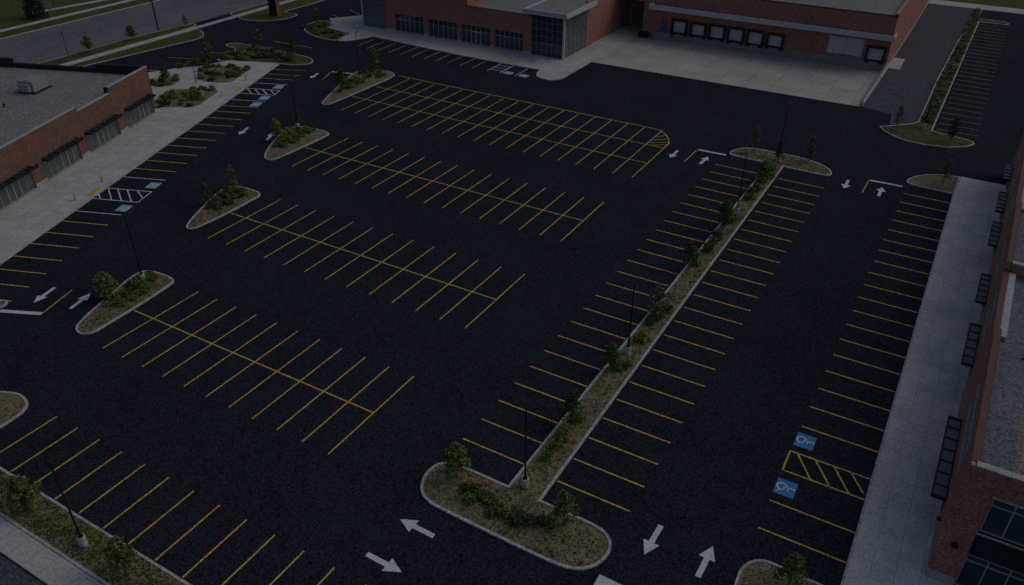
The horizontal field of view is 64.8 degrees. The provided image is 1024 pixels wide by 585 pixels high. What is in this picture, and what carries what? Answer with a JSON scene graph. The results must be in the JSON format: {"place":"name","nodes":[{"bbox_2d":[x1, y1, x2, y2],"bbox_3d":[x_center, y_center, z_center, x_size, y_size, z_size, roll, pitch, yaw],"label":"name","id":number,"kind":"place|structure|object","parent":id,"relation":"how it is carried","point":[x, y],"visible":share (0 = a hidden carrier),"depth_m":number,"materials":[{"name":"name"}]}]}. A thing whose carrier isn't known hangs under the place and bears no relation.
{"place":"outdoors","nodes":[
{"label":"outdoors","id":0,"kind":"place"},
{"bbox_2d":[0,555,43,584],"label":"road","id":1,"kind":"structure","parent":0,"point":[11,573],"depth_m":53.97,"materials":[{"name":"grey asphalt"}]},
{"bbox_2d":[0,517,102,584],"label":"pavement","id":2,"kind":"structure","parent":0,"point":[36,558],"depth_m":54.93,"materials":[{"name":"concrete"}]},
{"bbox_2d":[0,0,133,31],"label":"pavement","id":3,"kind":"structure","parent":0,"point":[53,18],"depth_m":178.25,"materials":[{"name":"concrete"}]},
{"bbox_2d":[32,0,106,12],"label":"pavement","id":4,"kind":"structure","parent":0,"point":[74,5],"depth_m":186.65,"materials":[{"name":"concrete"}]},
{"bbox_2d":[0,0,266,63],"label":"road","id":5,"kind":"structure","parent":0,"point":[40,46],"depth_m":171.20,"materials":[{"name":"grey asphalt"}]},
{"bbox_2d":[0,60,276,261],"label":"pavement","id":6,"kind":"structure","parent":0,"point":[30,216],"depth_m":111.57,"materials":[{"name":"concrete"}]},
{"bbox_2d":[153,77,179,86],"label":"planting bed","id":7,"kind":"object","parent":6,"relation":"on","point":[168,79],"visible":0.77,"depth_m":140.42,"materials":[{"name":"soil"}]},
{"bbox_2d":[159,60,170,81],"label":"young tree","id":8,"kind":"object","parent":7,"relation":"on","point":[165,71],"visible":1,"depth_m":138.32,"materials":[{"name":"green plant"}]},
{"bbox_2d":[158,89,217,106],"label":"planting bed","id":9,"kind":"object","parent":6,"relation":"on","point":[208,94],"visible":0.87,"depth_m":132.46,"materials":[{"name":"brown soil"}]},
{"bbox_2d":[200,42,214,63],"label":"young tree","id":10,"kind":"object","parent":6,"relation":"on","point":[208,53],"visible":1,"depth_m":147.14,"materials":[{"name":"green plant"}]},
{"bbox_2d":[200,65,246,82],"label":"planting bed","id":11,"kind":"object","parent":6,"relation":"on","point":[222,78],"visible":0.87,"depth_m":143.05,"materials":[{"name":"brown soil"}]},
{"bbox_2d":[61,16,237,65],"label":"pavement","id":12,"kind":"structure","parent":0,"point":[144,42],"depth_m":161.34,"materials":[{"name":"concrete"}]},
{"bbox_2d":[234,0,293,16],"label":"pavement","id":13,"kind":"structure","parent":0,"point":[258,9],"depth_m":183.51,"materials":[{"name":"concrete"}]},
{"bbox_2d":[328,15,641,80],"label":"pavement","id":14,"kind":"structure","parent":0,"point":[551,69],"depth_m":158.25,"materials":[{"name":"concrete"}]},
{"bbox_2d":[0,0,1023,584],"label":"parking lot","id":15,"kind":"structure","parent":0,"point":[312,362],"depth_m":79.90,"materials":[{"name":"black asphalt"}]},
{"bbox_2d":[0,391,28,427],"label":"planting island","id":16,"kind":"structure","parent":15,"relation":"on","point":[14,405],"depth_m":68.24,"materials":[{"name":"concrete"}]},
{"bbox_2d":[0,57,156,210],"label":"shop building","id":17,"kind":"structure","parent":15,"relation":"on","point":[72,115],"depth_m":113.76,"materials":[{"name":"red brick"}]},
{"bbox_2d":[0,165,35,209],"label":"window","id":18,"kind":"structure","parent":17,"relation":"in","point":[25,184],"depth_m":101.09,"materials":[{"name":"glass"}]},
{"bbox_2d":[17,74,51,94],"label":"rooftop unit","id":19,"kind":"object","parent":17,"relation":"on","point":[33,84],"visible":1,"depth_m":117.50,"materials":[{"name":"paint"}]},
{"bbox_2d":[41,137,80,179],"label":"window","id":20,"kind":"structure","parent":17,"relation":"in","point":[52,167],"depth_m":108.44,"materials":[{"name":"glass"}]},
{"bbox_2d":[84,114,119,151],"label":"window","id":21,"kind":"structure","parent":17,"relation":"in","point":[94,141],"depth_m":116.12,"materials":[{"name":"glass"}]},
{"bbox_2d":[123,93,153,127],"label":"window","id":22,"kind":"structure","parent":17,"relation":"in","point":[144,110],"depth_m":123.92,"materials":[{"name":"glass"}]},
{"bbox_2d":[0,467,191,584],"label":"grass island","id":23,"kind":"structure","parent":15,"relation":"on","point":[79,564],"depth_m":56.18,"materials":[{"name":"plant"}]},
{"bbox_2d":[1,474,42,512],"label":"young tree","id":24,"kind":"object","parent":23,"relation":"on","point":[18,486],"visible":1,"depth_m":57.34,"materials":[{"name":"green plant"}]},
{"bbox_2d":[52,519,67,530],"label":"shrub","id":25,"kind":"object","parent":23,"relation":"on","point":[59,522],"visible":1,"depth_m":57.32,"materials":[{"name":"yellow plant"}]},
{"bbox_2d":[49,453,88,547],"bbox_3d":[-29.521,14.047,54.184,0.578,7.830,1.339,18,37,25],"label":"light pole","id":26,"kind":"object","parent":23,"relation":"on","point":[82,540],"visible":1,"depth_m":54.39,"materials":[{"name":"metal"}]},
{"bbox_2d":[87,528,103,540],"bbox_3d":[-29.250,16.970,56.586,0.992,0.351,1.109,15,36,22],"label":"shrub","id":27,"kind":"object","parent":23,"relation":"on","point":[94,533],"visible":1,"depth_m":56.52,"materials":[{"name":"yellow plant"}]},
{"bbox_2d":[100,535,138,576],"bbox_3d":[-25.721,17.354,52.755,2.167,3.828,2.536,-7,33,-12],"label":"young tree","id":28,"kind":"object","parent":23,"relation":"on","point":[120,550],"visible":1,"depth_m":52.32,"materials":[{"name":"green plant"}]},
{"bbox_2d":[38,24,195,64],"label":"grass island","id":29,"kind":"structure","parent":15,"relation":"on","point":[95,51],"depth_m":158.53,"materials":[{"name":"plant"}]},
{"bbox_2d":[124,25,136,39],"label":"young tree","id":30,"kind":"object","parent":29,"relation":"on","point":[130,32],"visible":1,"depth_m":161.27,"materials":[{"name":"green plant"}]},
{"bbox_2d":[75,270,173,334],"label":"planting island","id":31,"kind":"structure","parent":15,"relation":"on","point":[89,316],"depth_m":80.79,"materials":[{"name":"plant"}]},
{"bbox_2d":[92,271,118,296],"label":"young tree","id":32,"kind":"object","parent":31,"relation":"on","point":[101,280],"visible":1,"depth_m":81.14,"materials":[{"name":"green plant"}]},
{"bbox_2d":[124,211,144,278],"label":"light pole","id":33,"kind":"object","parent":31,"relation":"on","point":[141,274],"visible":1,"depth_m":83.24,"materials":[{"name":"metal"}]},
{"bbox_2d":[68,29,203,66],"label":"grass island","id":34,"kind":"structure","parent":15,"relation":"on","point":[188,36],"depth_m":158.58,"materials":[{"name":"plant"}]},
{"bbox_2d":[0,64,279,264],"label":"kerb","id":35,"kind":"structure","parent":15,"relation":"on","point":[60,220],"depth_m":107.21,"materials":[{"name":"concrete"}]},
{"bbox_2d":[186,186,260,229],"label":"planting island","id":36,"kind":"structure","parent":15,"relation":"on","point":[205,211],"depth_m":98.98,"materials":[{"name":"concrete"}]},
{"bbox_2d":[200,182,211,203],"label":"young tree","id":37,"kind":"object","parent":36,"relation":"on","point":[204,189],"visible":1,"depth_m":99.37,"materials":[{"name":"green plant"}]},
{"bbox_2d":[224,164,238,186],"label":"young tree","id":38,"kind":"object","parent":36,"relation":"on","point":[232,170],"visible":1,"depth_m":102.66,"materials":[{"name":"green plant"}]},
{"bbox_2d":[230,0,285,15],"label":"grass island","id":39,"kind":"structure","parent":15,"relation":"on","point":[248,9],"depth_m":184.38,"materials":[{"name":"plant"}]},
{"bbox_2d":[217,43,312,65],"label":"planting island","id":40,"kind":"structure","parent":15,"relation":"on","point":[297,60],"depth_m":151.51,"materials":[{"name":"plant"}]},
{"bbox_2d":[251,28,262,45],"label":"young tree","id":41,"kind":"object","parent":40,"relation":"on","point":[258,40],"visible":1,"depth_m":155.97,"materials":[{"name":"green plant"}]},
{"bbox_2d":[239,0,323,21],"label":"grass island","id":42,"kind":"structure","parent":15,"relation":"on","point":[263,15],"depth_m":180.71,"materials":[{"name":"plant"}]},
{"bbox_2d":[267,0,280,16],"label":"pylon sign","id":43,"kind":"object","parent":42,"relation":"on","point":[274,8],"visible":1,"depth_m":177.64,"materials":[{"name":"red brick"}]},
{"bbox_2d":[264,126,328,160],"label":"planting island","id":44,"kind":"structure","parent":15,"relation":"on","point":[278,152],"depth_m":116.61,"materials":[{"name":"soil"}]},
{"bbox_2d":[270,118,284,137],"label":"young tree","id":45,"kind":"object","parent":44,"relation":"on","point":[275,127],"visible":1,"depth_m":116.80,"materials":[{"name":"green plant"}]},
{"bbox_2d":[304,20,347,40],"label":"planting island","id":46,"kind":"structure","parent":15,"relation":"on","point":[323,35],"depth_m":166.77,"materials":[{"name":"plant"}]},
{"bbox_2d":[322,70,394,104],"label":"planting island","id":47,"kind":"structure","parent":15,"relation":"on","point":[333,96],"depth_m":137.88,"materials":[{"name":"concrete"}]},
{"bbox_2d":[333,67,347,88],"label":"young tree","id":48,"kind":"object","parent":47,"relation":"on","point":[342,79],"visible":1,"depth_m":135.08,"materials":[{"name":"green plant"}]},
{"bbox_2d":[368,46,379,69],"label":"young tree","id":49,"kind":"object","parent":47,"relation":"on","point":[373,58],"visible":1,"depth_m":143.48,"materials":[{"name":"green plant"}]},
{"bbox_2d":[420,148,831,570],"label":"median island","id":50,"kind":"structure","parent":15,"relation":"on","point":[595,557],"depth_m":61.61,"materials":[{"name":"plant"}]},
{"bbox_2d":[0,149,828,584],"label":"grass tufts","id":51,"kind":"object","parent":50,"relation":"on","point":[2,477],"visible":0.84,"depth_m":58.95,"materials":[{"name":"green plant"}]},
{"bbox_2d":[443,441,470,478],"bbox_3d":[-4.145,12.651,60.372,1.962,3.633,2.219,20,37,27],"label":"young tree","id":52,"kind":"object","parent":50,"relation":"on","point":[456,450],"visible":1,"depth_m":59.96,"materials":[{"name":"green plant"}]},
{"bbox_2d":[463,491,477,505],"bbox_3d":[-3.041,15.117,59.321,1.105,0.701,1.115,-9,34,-14],"label":"shrub","id":53,"kind":"object","parent":50,"relation":"on","point":[470,499],"visible":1,"depth_m":59.24,"materials":[{"name":"green plant"}]},
{"bbox_2d":[485,503,500,517],"bbox_3d":[-1.386,15.681,58.347,1.149,0.816,1.236,-3,33,-5],"label":"shrub","id":54,"kind":"object","parent":50,"relation":"on","point":[491,509],"visible":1,"depth_m":58.19,"materials":[{"name":"green plant"}]},
{"bbox_2d":[500,505,512,518],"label":"shrub","id":55,"kind":"object","parent":50,"relation":"on","point":[507,510],"visible":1,"depth_m":58.13,"materials":[{"name":"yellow plant"}]},
{"bbox_2d":[507,514,523,526],"bbox_3d":[0.293,16.218,57.573,1.236,0.752,0.996,8,33,12],"label":"shrub","id":56,"kind":"object","parent":50,"relation":"on","point":[515,518],"visible":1,"depth_m":57.43,"materials":[{"name":"green plant"}]},
{"bbox_2d":[508,505,525,517],"bbox_3d":[0.387,15.773,58.212,1.236,0.816,1.149,5,33,8],"label":"shrub","id":57,"kind":"object","parent":50,"relation":"on","point":[516,508],"visible":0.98,"depth_m":58.12,"materials":[{"name":"green plant"}]},
{"bbox_2d":[513,401,528,488],"bbox_3d":[0.659,11.193,58.779,1.339,7.830,0.578,18,37,25],"label":"light pole","id":58,"kind":"object","parent":50,"relation":"on","point":[524,481],"visible":1,"depth_m":59.09,"materials":[{"name":"metal"}]},
{"bbox_2d":[525,513,539,526],"bbox_3d":[1.545,16.202,57.549,1.236,0.816,1.149,3,33,5],"label":"shrub","id":59,"kind":"object","parent":50,"relation":"on","point":[532,519],"visible":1,"depth_m":57.45,"materials":[{"name":"green plant"}]},
{"bbox_2d":[544,515,559,527],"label":"shrub","id":60,"kind":"object","parent":50,"relation":"on","point":[552,522],"visible":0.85,"depth_m":57.36,"materials":[{"name":"green plant"}]},
{"bbox_2d":[548,437,563,450],"bbox_3d":[3.481,11.961,63.869,1.210,1.196,1.112,-18,37,-25],"label":"shrub","id":61,"kind":"object","parent":50,"relation":"on","point":[555,444],"visible":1,"depth_m":63.70,"materials":[{"name":"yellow plant"}]},
{"bbox_2d":[554,425,569,441],"bbox_3d":[4.073,11.244,64.597,1.297,1.636,1.160,-5,33,-8],"label":"shrub","id":62,"kind":"object","parent":50,"relation":"on","point":[561,432],"visible":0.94,"depth_m":64.48,"materials":[{"name":"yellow plant"}]},
{"bbox_2d":[549,489,579,527],"bbox_3d":[3.686,15.180,56.611,2.164,3.476,2.080,26,41,35],"label":"young tree","id":63,"kind":"object","parent":50,"relation":"on","point":[564,502],"visible":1,"depth_m":56.19,"materials":[{"name":"green plant"}]},
{"bbox_2d":[556,387,582,424],"bbox_3d":[4.714,9.293,65.348,2.258,3.959,1.973,-13,35,-20],"label":"young tree","id":64,"kind":"object","parent":50,"relation":"on","point":[572,404],"visible":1,"depth_m":64.98,"materials":[{"name":"green plant"}]},
{"bbox_2d":[599,342,623,370],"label":"young tree","id":65,"kind":"object","parent":50,"relation":"on","point":[611,354],"visible":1,"depth_m":71.39,"materials":[{"name":"green plant"}]},
{"bbox_2d":[623,279,634,355],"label":"light pole","id":66,"kind":"object","parent":50,"relation":"on","point":[628,350],"visible":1,"depth_m":73.08,"materials":[{"name":"metal"}]},
{"bbox_2d":[634,328,651,343],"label":"shrub","id":67,"kind":"object","parent":50,"relation":"on","point":[644,336],"visible":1,"depth_m":75.88,"materials":[{"name":"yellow plant"}]},
{"bbox_2d":[646,283,669,318],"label":"young tree","id":68,"kind":"object","parent":50,"relation":"on","point":[658,299],"visible":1,"depth_m":78.13,"materials":[{"name":"green plant"}]},
{"bbox_2d":[680,241,700,268],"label":"young tree","id":69,"kind":"object","parent":50,"relation":"on","point":[692,254],"visible":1,"depth_m":86.31,"materials":[{"name":"green plant"}]},
{"bbox_2d":[714,199,737,227],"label":"young tree","id":70,"kind":"object","parent":50,"relation":"on","point":[725,214],"visible":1,"depth_m":94.15,"materials":[{"name":"green plant"}]},
{"bbox_2d":[734,152,746,214],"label":"light pole","id":71,"kind":"object","parent":50,"relation":"on","point":[737,209],"visible":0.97,"depth_m":97.07,"materials":[{"name":"metal"}]},
{"bbox_2d":[749,124,762,151],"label":"young tree","id":72,"kind":"object","parent":50,"relation":"on","point":[755,135],"visible":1,"depth_m":113.26,"materials":[{"name":"green plant"}]},
{"bbox_2d":[757,160,773,180],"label":"young tree","id":73,"kind":"object","parent":50,"relation":"on","point":[765,168],"visible":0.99,"depth_m":105.41,"materials":[{"name":"green plant"}]},
{"bbox_2d":[776,139,784,162],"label":"young tree","id":74,"kind":"object","parent":50,"relation":"on","point":[780,147],"visible":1,"depth_m":110.36,"materials":[{"name":"green plant"}]},
{"bbox_2d":[804,135,817,161],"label":"young tree","id":75,"kind":"object","parent":50,"relation":"on","point":[810,151],"visible":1,"depth_m":110.73,"materials":[{"name":"green plant"}]},
{"bbox_2d":[361,0,928,70],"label":"store building","id":76,"kind":"structure","parent":15,"relation":"on","point":[874,34],"depth_m":154.72,"materials":[{"name":"red brick"}]},
{"bbox_2d":[395,14,423,34],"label":"window","id":77,"kind":"structure","parent":76,"relation":"in","point":[405,23],"depth_m":166.53,"materials":[{"name":"glass"}]},
{"bbox_2d":[428,19,456,39],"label":"window","id":78,"kind":"structure","parent":76,"relation":"in","point":[441,29],"depth_m":162.99,"materials":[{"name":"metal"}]},
{"bbox_2d":[461,24,489,45],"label":"window","id":79,"kind":"structure","parent":76,"relation":"in","point":[470,34],"depth_m":159.65,"materials":[{"name":"glass"}]},
{"bbox_2d":[495,30,522,51],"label":"window","id":80,"kind":"structure","parent":76,"relation":"in","point":[503,39],"depth_m":156.41,"materials":[{"name":"glass"}]},
{"bbox_2d":[632,7,643,24],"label":"service door","id":81,"kind":"structure","parent":76,"relation":"in","point":[637,17],"depth_m":172.20,"materials":[{"name":"metal"}]},
{"bbox_2d":[670,18,687,36],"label":"dock door","id":82,"kind":"structure","parent":76,"relation":"in","point":[680,25],"depth_m":161.72,"materials":[{"name":"metal"}]},
{"bbox_2d":[689,22,706,39],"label":"dock door","id":83,"kind":"structure","parent":76,"relation":"in","point":[698,28],"depth_m":160.08,"materials":[{"name":"metal"}]},
{"bbox_2d":[707,23,725,41],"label":"dock door","id":84,"kind":"structure","parent":76,"relation":"in","point":[718,31],"depth_m":158.44,"materials":[{"name":"white metal"}]},
{"bbox_2d":[726,26,744,44],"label":"dock door","id":85,"kind":"structure","parent":76,"relation":"in","point":[736,33],"depth_m":156.83,"materials":[{"name":"white metal"}]},
{"bbox_2d":[745,29,764,47],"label":"dock door","id":86,"kind":"structure","parent":76,"relation":"in","point":[755,36],"depth_m":155.26,"materials":[{"name":"white metal"}]},
{"bbox_2d":[764,32,784,50],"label":"dock door","id":87,"kind":"structure","parent":76,"relation":"in","point":[775,39],"depth_m":153.64,"materials":[{"name":"white metal"}]},
{"bbox_2d":[826,35,864,56],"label":"overhead door","id":88,"kind":"structure","parent":76,"relation":"in","point":[836,44],"depth_m":147.86,"materials":[{"name":"grey metal"}]},
{"bbox_2d":[863,45,886,64],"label":"dock door","id":89,"kind":"structure","parent":76,"relation":"in","point":[872,52],"depth_m":145.86,"materials":[{"name":"grey metal"}]},
{"bbox_2d":[593,35,881,106],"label":"dock apron","id":90,"kind":"object","parent":15,"relation":"on","point":[841,84],"visible":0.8,"depth_m":147.54,"materials":[{"name":"concrete"}]},
{"bbox_2d":[841,194,953,584],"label":"kerb","id":91,"kind":"structure","parent":15,"relation":"on","point":[866,498],"depth_m":67.02,"materials":[{"name":"concrete"}]},
{"bbox_2d":[880,10,1008,147],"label":"grass island","id":92,"kind":"structure","parent":15,"relation":"on","point":[914,132],"depth_m":122.28,"materials":[{"name":"plant"}]},
{"bbox_2d":[894,105,903,128],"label":"young tree","id":93,"kind":"object","parent":92,"relation":"on","point":[900,113],"visible":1,"depth_m":121.11,"materials":[{"name":"green plant"}]},
{"bbox_2d":[946,115,961,141],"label":"young tree","id":94,"kind":"object","parent":92,"relation":"on","point":[956,121],"visible":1,"depth_m":116.81,"materials":[{"name":"green plant"}]},
{"bbox_2d":[0,0,1023,584],"bbox_3d":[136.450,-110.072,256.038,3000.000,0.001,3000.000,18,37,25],"label":"ground","id":95,"kind":"structure","parent":0,"point":[12,12],"depth_m":183.67,"materials":[{"name":"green plant"}]},
{"bbox_2d":[22,0,48,19],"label":"spruce tree","id":96,"kind":"object","parent":95,"relation":"on","point":[30,6],"visible":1,"depth_m":175.75,"materials":[{"name":"green plant"}]},
{"bbox_2d":[0,0,159,38],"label":"kerb","id":97,"kind":"structure","parent":95,"relation":"on","point":[77,20],"depth_m":175.05,"materials":[{"name":"concrete"}]},
{"bbox_2d":[734,559,822,584],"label":"planting island","id":98,"kind":"structure","parent":0,"point":[756,572],"depth_m":54.02,"materials":[{"name":"plant"}]},
{"bbox_2d":[773,552,808,584],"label":"young tree","id":99,"kind":"object","parent":98,"relation":"on","point":[794,565],"visible":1,"depth_m":51.71,"materials":[{"name":"green plant"}]},
{"bbox_2d":[863,4,973,124],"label":"driveway","id":100,"kind":"structure","parent":0,"point":[929,43],"depth_m":150.74,"materials":[{"name":"grey asphalt"}]},
{"bbox_2d":[863,58,889,104],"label":"retaining wall","id":101,"kind":"structure","parent":100,"relation":"on","point":[881,75],"depth_m":138.97,"materials":[{"name":"concrete"}]},
{"bbox_2d":[888,58,904,69],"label":"landing","id":102,"kind":"object","parent":100,"relation":"on","point":[895,63],"visible":0.8,"depth_m":149.67,"materials":[{"name":"concrete"}]},
{"bbox_2d":[844,177,1006,584],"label":"pavement","id":103,"kind":"structure","parent":0,"point":[898,523],"depth_m":68.47,"materials":[{"name":"concrete"}]},
{"bbox_2d":[907,174,959,194],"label":"planting island","id":104,"kind":"structure","parent":0,"point":[934,182],"depth_m":106.35,"materials":[{"name":"concrete"}]},
{"bbox_2d":[939,152,954,184],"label":"young tree","id":105,"kind":"object","parent":104,"relation":"on","point":[950,159],"visible":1,"depth_m":104.19,"materials":[{"name":"green plant"}]},
{"bbox_2d":[923,133,1023,584],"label":"shop building","id":106,"kind":"structure","parent":0,"point":[979,469],"depth_m":54.16,"materials":[{"name":"red brick"}]},
{"bbox_2d":[956,376,981,474],"bbox_3d":[32.327,9.232,56.831,0.140,2.940,8.940,18,37,26],"label":"window","id":107,"kind":"structure","parent":106,"relation":"in","point":[966,440],"depth_m":57.05,"materials":[{"name":"glass"}]},
{"bbox_2d":[954,554,1023,584],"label":"window","id":108,"kind":"structure","parent":106,"relation":"in","point":[974,570],"depth_m":51.92,"materials":[{"name":"glass"}]},
{"bbox_2d":[982,284,998,342],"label":"window","id":109,"kind":"structure","parent":106,"relation":"in","point":[991,309],"depth_m":68.90,"materials":[{"name":"glass"}]},
{"bbox_2d":[994,238,1006,280],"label":"window","id":110,"kind":"structure","parent":106,"relation":"in","point":[1001,257],"depth_m":76.66,"materials":[{"name":"glass"}]},
{"bbox_2d":[979,499,1023,546],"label":"window","id":111,"kind":"structure","parent":106,"relation":"in","point":[1002,520],"depth_m":49.48,"materials":[{"name":"glass"}]},
{"bbox_2d":[928,0,1023,14],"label":"pavement","id":112,"kind":"structure","parent":0,"point":[981,7],"depth_m":187.80,"materials":[{"name":"concrete"}]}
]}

